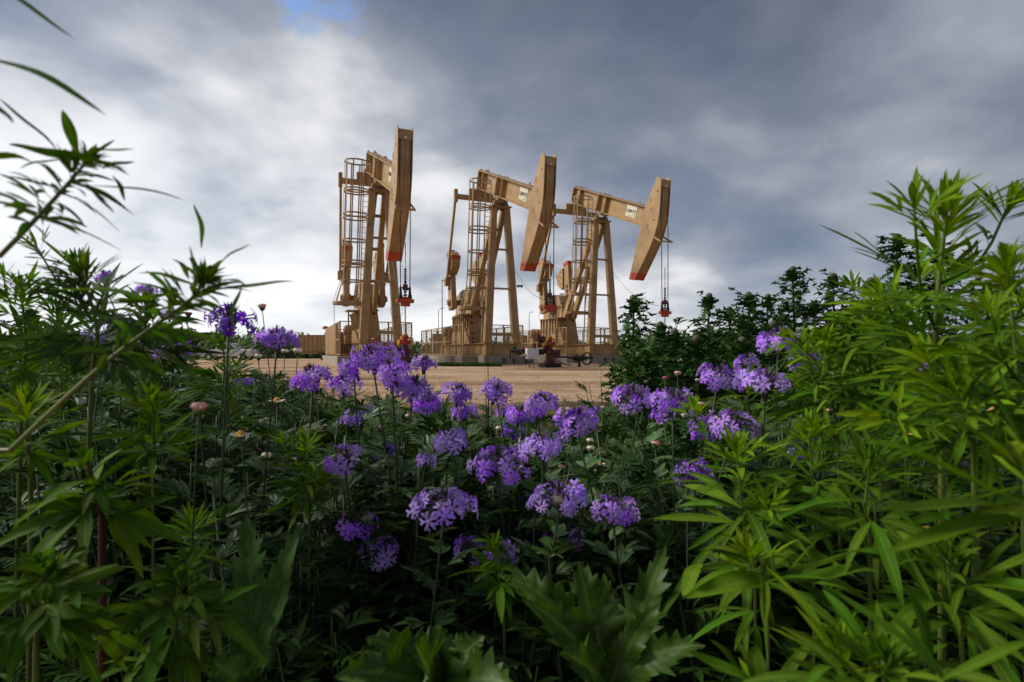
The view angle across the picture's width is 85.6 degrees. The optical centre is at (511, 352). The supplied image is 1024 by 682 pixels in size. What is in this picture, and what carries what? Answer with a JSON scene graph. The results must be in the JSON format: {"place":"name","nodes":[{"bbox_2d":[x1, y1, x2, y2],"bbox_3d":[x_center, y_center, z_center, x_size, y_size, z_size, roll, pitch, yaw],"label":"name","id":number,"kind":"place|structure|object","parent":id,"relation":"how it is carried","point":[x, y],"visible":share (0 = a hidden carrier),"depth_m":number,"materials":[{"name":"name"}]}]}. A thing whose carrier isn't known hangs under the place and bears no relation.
{"place":"outdoors","nodes":[
{"label":"outdoors","id":0,"kind":"place"},
{"bbox_2d":[328,401,622,443],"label":"field soil","id":1,"kind":"structure","parent":0,"point":[563,406],"depth_m":7.93,"materials":[{"name":"brown soil"}]},
{"bbox_2d":[0,380,89,681],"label":"feathery weed","id":2,"kind":"object","parent":1,"relation":"on","point":[29,406],"visible":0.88,"depth_m":0.56,"materials":[{"name":"green plant"}]},
{"bbox_2d":[0,0,103,122],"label":"feathery weed","id":3,"kind":"object","parent":1,"relation":"on","point":[58,83],"visible":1,"depth_m":0.28,"materials":[{"name":"green plant"}]},
{"bbox_2d":[0,293,103,475],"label":"feathery weed","id":4,"kind":"object","parent":1,"relation":"on","point":[61,315],"visible":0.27,"depth_m":1.02,"materials":[{"name":"green plant"}]},
{"bbox_2d":[0,260,109,680],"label":"feathery weed","id":5,"kind":"object","parent":1,"relation":"on","point":[20,378],"visible":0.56,"depth_m":0.70,"materials":[{"name":"green plant"}]},
{"bbox_2d":[0,544,148,681],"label":"feathery weed","id":6,"kind":"object","parent":1,"relation":"on","point":[69,622],"visible":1,"depth_m":0.41,"materials":[{"name":"green plant"}]},
{"bbox_2d":[26,321,151,676],"bbox_3d":[-0.686,0.366,0.925,0.258,0.849,0.179,0,0,28],"label":"verbena","id":7,"kind":"object","parent":1,"relation":"on","point":[107,399],"visible":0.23,"depth_m":0.92,"materials":[{"name":"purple plant"}]},
{"bbox_2d":[0,99,182,257],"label":"feathery weed","id":8,"kind":"object","parent":1,"relation":"on","point":[90,157],"visible":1,"depth_m":0.33,"materials":[{"name":"green plant"}]},
{"bbox_2d":[0,443,183,681],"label":"feathery weed","id":9,"kind":"object","parent":1,"relation":"on","point":[67,510],"visible":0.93,"depth_m":0.49,"materials":[{"name":"green plant"}]},
{"bbox_2d":[0,223,186,681],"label":"feathery weed","id":10,"kind":"object","parent":1,"relation":"on","point":[60,341],"visible":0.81,"depth_m":0.54,"materials":[{"name":"green plant"}]},
{"bbox_2d":[76,379,211,589],"bbox_3d":[-0.530,0.411,0.762,0.269,0.758,0.139,0,0,42],"label":"feathery weed","id":11,"kind":"object","parent":1,"relation":"on","point":[146,407],"visible":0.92,"depth_m":0.71,"materials":[{"name":"green plant"}]},
{"bbox_2d":[62,279,225,599],"bbox_3d":[-0.569,0.349,0.794,0.320,0.884,0.163,0,0,36],"label":"feathery weed","id":12,"kind":"object","parent":1,"relation":"on","point":[171,363],"visible":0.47,"depth_m":0.76,"materials":[{"name":"green plant"}]},
{"bbox_2d":[0,205,294,452],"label":"feathery weed","id":13,"kind":"object","parent":1,"relation":"on","point":[203,273],"visible":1,"depth_m":0.38,"materials":[{"name":"green plant"}]},
{"bbox_2d":[64,535,267,681],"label":"feathery weed","id":14,"kind":"object","parent":1,"relation":"on","point":[180,655],"visible":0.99,"depth_m":0.47,"materials":[{"name":"green plant"}]},
{"bbox_2d":[185,402,207,681],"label":"daisy","id":15,"kind":"object","parent":1,"relation":"on","point":[198,408],"visible":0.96,"depth_m":0.58,"materials":[{"name":"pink plant"}]},
{"bbox_2d":[160,499,234,620],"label":"feathery weed","id":16,"kind":"object","parent":1,"relation":"on","point":[189,515],"visible":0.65,"depth_m":0.63,"materials":[{"name":"green plant"}]},
{"bbox_2d":[151,301,272,679],"bbox_3d":[-0.381,0.363,0.662,0.156,0.854,0.154,0,0,35],"label":"verbena","id":17,"kind":"object","parent":1,"relation":"on","point":[221,488],"visible":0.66,"depth_m":0.67,"materials":[{"name":"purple plant"}]},
{"bbox_2d":[165,326,262,557],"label":"feathery weed","id":18,"kind":"object","parent":1,"relation":"on","point":[211,373],"visible":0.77,"depth_m":0.97,"materials":[{"name":"green plant"}]},
{"bbox_2d":[207,514,299,681],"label":"thistle rosette","id":19,"kind":"object","parent":1,"relation":"on","point":[264,601],"visible":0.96,"depth_m":0.54,"materials":[{"name":"green plant"}]},
{"bbox_2d":[204,325,315,677],"bbox_3d":[-0.320,0.376,0.746,0.169,0.829,0.151,0,0,-13],"label":"verbena","id":20,"kind":"object","parent":1,"relation":"on","point":[276,337],"visible":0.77,"depth_m":0.73,"materials":[{"name":"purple plant"}]},
{"bbox_2d":[255,426,344,670],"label":"feathery weed","id":21,"kind":"object","parent":1,"relation":"on","point":[309,475],"visible":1,"depth_m":0.68,"materials":[{"name":"green plant"}]},
{"bbox_2d":[262,362,362,677],"bbox_3d":[-0.262,0.401,0.787,0.219,0.779,0.191,0,0,39],"label":"verbena","id":22,"kind":"object","parent":1,"relation":"on","point":[312,376],"visible":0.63,"depth_m":0.78,"materials":[{"name":"purple plant"}]},
{"bbox_2d":[287,508,381,678],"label":"verbena","id":23,"kind":"object","parent":1,"relation":"on","point":[356,526],"visible":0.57,"depth_m":0.71,"materials":[{"name":"purple plant"}]},
{"bbox_2d":[313,443,394,681],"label":"verbena","id":24,"kind":"object","parent":1,"relation":"on","point":[344,481],"visible":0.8,"depth_m":0.72,"materials":[{"name":"purple plant"}]},
{"bbox_2d":[333,404,389,578],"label":"verbena","id":25,"kind":"object","parent":1,"relation":"on","point":[360,413],"visible":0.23,"depth_m":0.87,"materials":[{"name":"purple plant"}]},
{"bbox_2d":[327,533,409,669],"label":"verbena","id":26,"kind":"object","parent":1,"relation":"on","point":[378,547],"visible":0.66,"depth_m":0.73,"materials":[{"name":"purple plant"}]},
{"bbox_2d":[314,339,440,621],"bbox_3d":[-0.177,0.384,0.802,0.233,0.812,0.174,0,0,36],"label":"verbena","id":27,"kind":"object","parent":1,"relation":"on","point":[372,361],"visible":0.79,"depth_m":0.78,"materials":[{"name":"purple plant"}]},
{"bbox_2d":[359,452,436,634],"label":"verbena","id":28,"kind":"object","parent":1,"relation":"on","point":[426,457],"visible":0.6,"depth_m":0.74,"materials":[{"name":"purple plant"}]},
{"bbox_2d":[374,372,446,583],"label":"verbena","id":29,"kind":"object","parent":1,"relation":"on","point":[411,388],"visible":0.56,"depth_m":0.82,"materials":[{"name":"purple plant"}]},
{"bbox_2d":[335,624,512,681],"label":"thistle rosette","id":30,"kind":"object","parent":1,"relation":"on","point":[437,653],"visible":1,"depth_m":0.46,"materials":[{"name":"green plant"}]},
{"bbox_2d":[406,354,450,489],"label":"verbena","id":31,"kind":"object","parent":1,"relation":"on","point":[425,362],"visible":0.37,"depth_m":1.12,"materials":[{"name":"purple plant"}]},
{"bbox_2d":[383,484,477,633],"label":"verbena","id":32,"kind":"object","parent":1,"relation":"on","point":[445,507],"visible":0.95,"depth_m":0.65,"materials":[{"name":"purple plant"}]},
{"bbox_2d":[420,427,500,632],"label":"verbena","id":33,"kind":"object","parent":1,"relation":"on","point":[451,438],"visible":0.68,"depth_m":0.76,"materials":[{"name":"purple plant"}]},
{"bbox_2d":[440,381,499,571],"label":"verbena","id":34,"kind":"object","parent":1,"relation":"on","point":[460,392],"visible":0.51,"depth_m":0.88,"materials":[{"name":"purple plant"}]},
{"bbox_2d":[450,401,495,513],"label":"verbena","id":35,"kind":"object","parent":1,"relation":"on","point":[466,410],"visible":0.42,"depth_m":0.94,"materials":[{"name":"purple plant"}]},
{"bbox_2d":[435,534,531,674],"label":"verbena","id":36,"kind":"object","parent":1,"relation":"on","point":[470,543],"visible":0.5,"depth_m":0.70,"materials":[{"name":"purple plant"}]},
{"bbox_2d":[446,529,524,662],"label":"feathery weed","id":37,"kind":"object","parent":1,"relation":"on","point":[506,588],"visible":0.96,"depth_m":0.63,"materials":[{"name":"green plant"}]},
{"bbox_2d":[466,445,551,681],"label":"verbena","id":38,"kind":"object","parent":1,"relation":"on","point":[496,467],"visible":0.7,"depth_m":0.74,"materials":[{"name":"purple plant"}]},
{"bbox_2d":[479,376,541,537],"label":"verbena","id":39,"kind":"object","parent":1,"relation":"on","point":[496,391],"visible":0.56,"depth_m":0.90,"materials":[{"name":"purple plant"}]},
{"bbox_2d":[0,349,1022,681],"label":"feathery ground cover","id":40,"kind":"object","parent":1,"relation":"on","point":[270,545],"visible":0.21,"depth_m":0.80,"materials":[{"name":"green plant"}]},
{"bbox_2d":[0,317,1023,423],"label":"thicket undergrowth","id":41,"kind":"object","parent":1,"relation":"on","point":[746,326],"visible":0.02,"depth_m":2.61,"materials":[{"name":"green plant"}]},
{"bbox_2d":[0,367,1023,681],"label":"undergrowth","id":42,"kind":"object","parent":1,"relation":"on","point":[72,671],"visible":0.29,"depth_m":0.85,"materials":[{"name":"green plant"}]},
{"bbox_2d":[16,358,1013,407],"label":"dirt pad","id":43,"kind":"object","parent":1,"relation":"on","point":[514,377],"visible":0.12,"depth_m":17.19,"materials":[{"name":"beige soil"}]},
{"bbox_2d":[199,343,258,360],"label":"pickup truck","id":44,"kind":"object","parent":43,"relation":"on","point":[249,353],"visible":0.65,"depth_m":56.21,"materials":[{"name":"paint"}]},
{"bbox_2d":[298,335,326,359],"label":"shipping container","id":45,"kind":"object","parent":43,"relation":"on","point":[312,344],"visible":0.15,"depth_m":54.95,"materials":[{"name":"beige metal"}]},
{"bbox_2d":[323,355,419,365],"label":"concrete slab","id":46,"kind":"structure","parent":43,"relation":"on","point":[335,360],"depth_m":33.74,"materials":[{"name":"grey concrete"}]},
{"bbox_2d":[322,321,411,355],"bbox_3d":[-10.719,-0.995,39.407,4.650,2.310,12.186,0,0,-22],"label":"safety fence","id":47,"kind":"object","parent":46,"relation":"on","point":[333,337],"visible":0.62,"depth_m":35.40,"materials":[{"name":"beige metal"}]},
{"bbox_2d":[332,125,415,355],"bbox_3d":[-9.049,-6.472,34.884,4.685,13.305,19.800,0,0,-22],"label":"pump jack","id":48,"kind":"object","parent":46,"relation":"on","point":[388,180],"visible":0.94,"depth_m":32.32,"materials":[{"name":"beige paint"}]},
{"bbox_2d":[353,334,417,368],"bbox_3d":[-5.969,0.010,26.248,3.938,1.820,1.660,0,0,6],"label":"wellhead","id":49,"kind":"object","parent":43,"relation":"on","point":[405,342],"visible":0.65,"depth_m":25.84,"materials":[{"name":"red paint"}]},
{"bbox_2d":[419,355,534,363],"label":"concrete slab","id":50,"kind":"structure","parent":43,"relation":"on","point":[480,359],"depth_m":36.43,"materials":[{"name":"grey concrete"}]},
{"bbox_2d":[421,324,523,354],"bbox_3d":[-3.522,-0.885,43.003,4.380,2.090,12.066,0,0,-22],"label":"safety fence","id":51,"kind":"object","parent":50,"relation":"on","point":[505,340],"visible":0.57,"depth_m":39.80,"materials":[{"name":"beige metal"}]},
{"bbox_2d":[432,153,558,355],"bbox_3d":[-1.999,-6.472,38.484,4.685,13.305,19.800,0,0,-22],"label":"pump jack","id":52,"kind":"object","parent":50,"relation":"on","point":[474,304],"visible":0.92,"depth_m":36.05,"materials":[{"name":"beige paint"}]},
{"bbox_2d":[508,333,593,367],"bbox_3d":[2.475,-0.071,29.851,5.575,1.983,1.113,0,0,-29],"label":"wellhead","id":53,"kind":"object","parent":43,"relation":"on","point":[550,353],"visible":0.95,"depth_m":29.44,"materials":[{"name":"red paint"}]},
{"bbox_2d":[520,355,629,363],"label":"concrete slab","id":54,"kind":"structure","parent":43,"relation":"on","point":[602,358],"depth_m":40.29,"materials":[{"name":"grey concrete"}]},
{"bbox_2d":[506,327,609,354],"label":"safety fence","id":55,"kind":"object","parent":54,"relation":"on","point":[582,332],"visible":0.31,"depth_m":42.21,"materials":[{"name":"beige metal"}]},
{"bbox_2d":[518,176,672,355],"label":"pump jack","id":56,"kind":"object","parent":54,"relation":"on","point":[650,217],"visible":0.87,"depth_m":40.17,"materials":[{"name":"beige paint"}]},
{"bbox_2d":[489,389,574,563],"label":"verbena","id":57,"kind":"object","parent":1,"relation":"on","point":[541,401],"visible":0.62,"depth_m":0.85,"materials":[{"name":"purple plant"}]},
{"bbox_2d":[494,476,589,681],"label":"verbena","id":58,"kind":"object","parent":1,"relation":"on","point":[563,502],"visible":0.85,"depth_m":0.64,"materials":[{"name":"purple plant"}]},
{"bbox_2d":[510,427,588,674],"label":"verbena","id":59,"kind":"object","parent":1,"relation":"on","point":[541,444],"visible":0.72,"depth_m":0.73,"materials":[{"name":"purple plant"}]},
{"bbox_2d":[520,530,600,679],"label":"verbena","id":60,"kind":"object","parent":1,"relation":"on","point":[577,537],"visible":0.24,"depth_m":0.77,"materials":[{"name":"purple plant"}]},
{"bbox_2d":[497,545,705,681],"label":"thistle rosette","id":61,"kind":"object","parent":1,"relation":"on","point":[594,632],"visible":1,"depth_m":0.52,"materials":[{"name":"green plant"}]},
{"bbox_2d":[553,402,667,675],"bbox_3d":[0.144,0.428,0.775,0.164,0.724,0.151,0,0,19],"label":"verbena","id":62,"kind":"object","parent":1,"relation":"on","point":[576,422],"visible":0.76,"depth_m":0.76,"materials":[{"name":"purple plant"}]},
{"bbox_2d":[598,292,664,446],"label":"thistle","id":63,"kind":"object","parent":1,"relation":"on","point":[634,302],"visible":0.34,"depth_m":2.09,"materials":[{"name":"green plant"}]},
{"bbox_2d":[581,493,692,681],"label":"verbena","id":64,"kind":"object","parent":1,"relation":"on","point":[613,512],"visible":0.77,"depth_m":0.67,"materials":[{"name":"purple plant"}]},
{"bbox_2d":[612,342,671,474],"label":"thistle","id":65,"kind":"object","parent":1,"relation":"on","point":[641,363],"visible":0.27,"depth_m":1.88,"materials":[{"name":"green plant"}]},
{"bbox_2d":[624,321,687,432],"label":"thistle","id":66,"kind":"object","parent":1,"relation":"on","point":[661,325],"visible":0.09,"depth_m":2.49,"materials":[{"name":"green plant"}]},
{"bbox_2d":[610,382,708,665],"bbox_3d":[0.242,0.416,0.843,0.194,0.749,0.157,0,0,0],"label":"verbena","id":67,"kind":"object","parent":1,"relation":"on","point":[632,399],"visible":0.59,"depth_m":0.81,"materials":[{"name":"purple plant"}]},
{"bbox_2d":[633,385,713,660],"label":"verbena","id":68,"kind":"object","parent":1,"relation":"on","point":[668,398],"visible":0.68,"depth_m":0.77,"materials":[{"name":"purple plant"}]},
{"bbox_2d":[646,323,708,410],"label":"thistle","id":69,"kind":"object","parent":1,"relation":"on","point":[675,337],"visible":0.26,"depth_m":2.20,"materials":[{"name":"green plant"}]},
{"bbox_2d":[652,361,744,560],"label":"verbena","id":70,"kind":"object","parent":1,"relation":"on","point":[718,379],"visible":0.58,"depth_m":0.82,"materials":[{"name":"purple plant"}]},
{"bbox_2d":[667,335,732,428],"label":"thistle","id":71,"kind":"object","parent":1,"relation":"on","point":[695,347],"visible":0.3,"depth_m":1.99,"materials":[{"name":"green plant"}]},
{"bbox_2d":[647,408,760,681],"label":"verbena","id":72,"kind":"object","parent":1,"relation":"on","point":[733,425],"visible":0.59,"depth_m":0.74,"materials":[{"name":"purple plant"}]},
{"bbox_2d":[682,290,734,407],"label":"thistle","id":73,"kind":"object","parent":1,"relation":"on","point":[708,302],"visible":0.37,"depth_m":2.38,"materials":[{"name":"green plant"}]},
{"bbox_2d":[672,456,770,662],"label":"verbena","id":74,"kind":"object","parent":1,"relation":"on","point":[689,467],"visible":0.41,"depth_m":0.76,"materials":[{"name":"purple plant"}]},
{"bbox_2d":[714,336,771,418],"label":"thistle","id":75,"kind":"object","parent":1,"relation":"on","point":[739,346],"visible":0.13,"depth_m":2.08,"materials":[{"name":"green plant"}]},
{"bbox_2d":[724,287,776,399],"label":"thistle","id":76,"kind":"object","parent":1,"relation":"on","point":[749,301],"visible":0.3,"depth_m":2.49,"materials":[{"name":"green plant"}]},
{"bbox_2d":[722,353,780,467],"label":"verbena","id":77,"kind":"object","parent":1,"relation":"on","point":[745,359],"visible":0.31,"depth_m":1.01,"materials":[{"name":"purple plant"}]},
{"bbox_2d":[699,362,805,481],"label":"leafy weed","id":78,"kind":"object","parent":1,"relation":"on","point":[757,407],"visible":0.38,"depth_m":0.95,"materials":[{"name":"green plant"}]},
{"bbox_2d":[688,636,817,681],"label":"leafy weed","id":79,"kind":"object","parent":1,"relation":"on","point":[754,664],"visible":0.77,"depth_m":0.41,"materials":[{"name":"green plant"}]},
{"bbox_2d":[706,363,811,681],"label":"verbena","id":80,"kind":"object","parent":1,"relation":"on","point":[764,384],"visible":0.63,"depth_m":0.73,"materials":[{"name":"purple plant"}]},
{"bbox_2d":[650,393,870,655],"bbox_3d":[0.250,0.417,0.616,0.230,0.746,0.272,0,0,0],"label":"leafy weed","id":81,"kind":"object","parent":1,"relation":"on","point":[754,526],"visible":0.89,"depth_m":0.57,"materials":[{"name":"green plant"}]},
{"bbox_2d":[731,293,790,372],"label":"thistle","id":82,"kind":"object","parent":1,"relation":"on","point":[768,298],"visible":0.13,"depth_m":2.69,"materials":[{"name":"green plant"}]},
{"bbox_2d":[745,320,802,399],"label":"thistle","id":83,"kind":"object","parent":1,"relation":"on","point":[772,323],"visible":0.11,"depth_m":2.19,"materials":[{"name":"green plant"}]},
{"bbox_2d":[727,324,822,667],"bbox_3d":[0.361,0.373,0.789,0.156,0.834,0.157,0,0,24],"label":"verbena","id":84,"kind":"object","parent":1,"relation":"on","point":[762,338],"visible":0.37,"depth_m":0.80,"materials":[{"name":"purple plant"}]},
{"bbox_2d":[681,528,881,671],"bbox_3d":[0.224,0.469,0.490,0.169,0.643,0.193,0,0,-20],"label":"leafy weed","id":85,"kind":"object","parent":1,"relation":"on","point":[743,548],"visible":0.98,"depth_m":0.48,"materials":[{"name":"green plant"}]},
{"bbox_2d":[747,351,822,602],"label":"verbena","id":86,"kind":"object","parent":1,"relation":"on","point":[788,423],"visible":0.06,"depth_m":0.84,"materials":[{"name":"purple plant"}]},
{"bbox_2d":[765,265,822,385],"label":"thistle","id":87,"kind":"object","parent":1,"relation":"on","point":[791,273],"visible":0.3,"depth_m":2.48,"materials":[{"name":"green plant"}]},
{"bbox_2d":[729,400,910,663],"bbox_3d":[0.316,0.420,0.594,0.170,0.740,0.176,0,0,0],"label":"leafy weed","id":88,"kind":"object","parent":1,"relation":"on","point":[809,429],"visible":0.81,"depth_m":0.59,"materials":[{"name":"green plant"}]},
{"bbox_2d":[811,268,857,396],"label":"thistle","id":89,"kind":"object","parent":1,"relation":"on","point":[828,285],"visible":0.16,"depth_m":2.54,"materials":[{"name":"green plant"}]},
{"bbox_2d":[741,296,937,619],"bbox_3d":[0.438,0.358,0.735,0.269,0.864,0.235,0,0,0],"label":"leafy weed","id":90,"kind":"object","parent":1,"relation":"on","point":[824,337],"visible":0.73,"depth_m":0.69,"materials":[{"name":"green plant"}]},
{"bbox_2d":[769,569,921,681],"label":"leafy weed","id":91,"kind":"object","parent":1,"relation":"on","point":[819,670],"visible":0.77,"depth_m":0.36,"materials":[{"name":"green plant"}]},
{"bbox_2d":[711,399,997,676],"bbox_3d":[0.345,0.417,0.539,0.270,0.748,0.187,0,0,0],"label":"leafy weed","id":92,"kind":"object","parent":1,"relation":"on","point":[895,534],"visible":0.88,"depth_m":0.52,"materials":[{"name":"green plant"}]},
{"bbox_2d":[765,261,985,681],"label":"leafy weed","id":93,"kind":"object","parent":1,"relation":"on","point":[868,359],"visible":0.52,"depth_m":0.67,"materials":[{"name":"green plant"}]},
{"bbox_2d":[741,580,1023,681],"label":"leafy weed","id":94,"kind":"object","parent":1,"relation":"on","point":[893,653],"visible":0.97,"depth_m":0.33,"materials":[{"name":"green plant"}]},
{"bbox_2d":[855,232,942,421],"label":"thistle","id":95,"kind":"object","parent":1,"relation":"on","point":[897,246],"visible":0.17,"depth_m":2.19,"materials":[{"name":"green plant"}]},
{"bbox_2d":[816,264,1005,579],"bbox_3d":[0.595,0.328,0.812,0.300,0.924,0.288,0,0,0],"label":"leafy weed","id":96,"kind":"object","parent":1,"relation":"on","point":[847,281],"visible":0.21,"depth_m":0.81,"materials":[{"name":"green plant"}]},
{"bbox_2d":[821,166,1023,681],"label":"leafy weed","id":97,"kind":"object","parent":1,"relation":"on","point":[947,200],"visible":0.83,"depth_m":0.53,"materials":[{"name":"green plant"}]},
{"bbox_2d":[832,508,1023,681],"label":"leafy weed","id":98,"kind":"object","parent":1,"relation":"on","point":[984,638],"visible":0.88,"depth_m":0.46,"materials":[{"name":"green plant"}]},
{"bbox_2d":[835,323,1023,681],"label":"leafy weed","id":99,"kind":"object","parent":1,"relation":"on","point":[873,419],"visible":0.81,"depth_m":0.46,"materials":[{"name":"green plant"}]},
{"bbox_2d":[905,239,975,409],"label":"thistle","id":100,"kind":"object","parent":1,"relation":"on","point":[932,283],"visible":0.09,"depth_m":2.17,"materials":[{"name":"green plant"}]},
{"bbox_2d":[859,369,1023,553],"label":"leafy weed","id":101,"kind":"object","parent":1,"relation":"on","point":[992,513],"visible":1,"depth_m":0.30,"materials":[{"name":"green plant"}]},
{"bbox_2d":[881,236,1023,681],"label":"leafy weed","id":102,"kind":"object","parent":1,"relation":"on","point":[1003,269],"visible":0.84,"depth_m":0.45,"materials":[{"name":"green plant"}]},
{"bbox_2d":[925,243,1023,676],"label":"leafy weed","id":103,"kind":"object","parent":1,"relation":"on","point":[1015,484],"visible":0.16,"depth_m":0.60,"materials":[{"name":"green plant"}]},
{"bbox_2d":[960,275,1023,416],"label":"thistle","id":104,"kind":"object","parent":1,"relation":"on","point":[1002,326],"visible":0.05,"depth_m":2.29,"materials":[{"name":"green plant"}]},
{"bbox_2d":[0,0,1023,343],"label":"sky","id":105,"kind":"structure","parent":0,"point":[770,123],"materials":[{"name":"grey"}]},
{"label":"ground","id":106,"kind":"structure","parent":0,"visible":0},
{"bbox_2d":[4,325,1022,358],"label":"distant scrub","id":107,"kind":"object","parent":106,"relation":"on","point":[290,354],"visible":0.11,"depth_m":78.71,"materials":[{"name":"green plant"}]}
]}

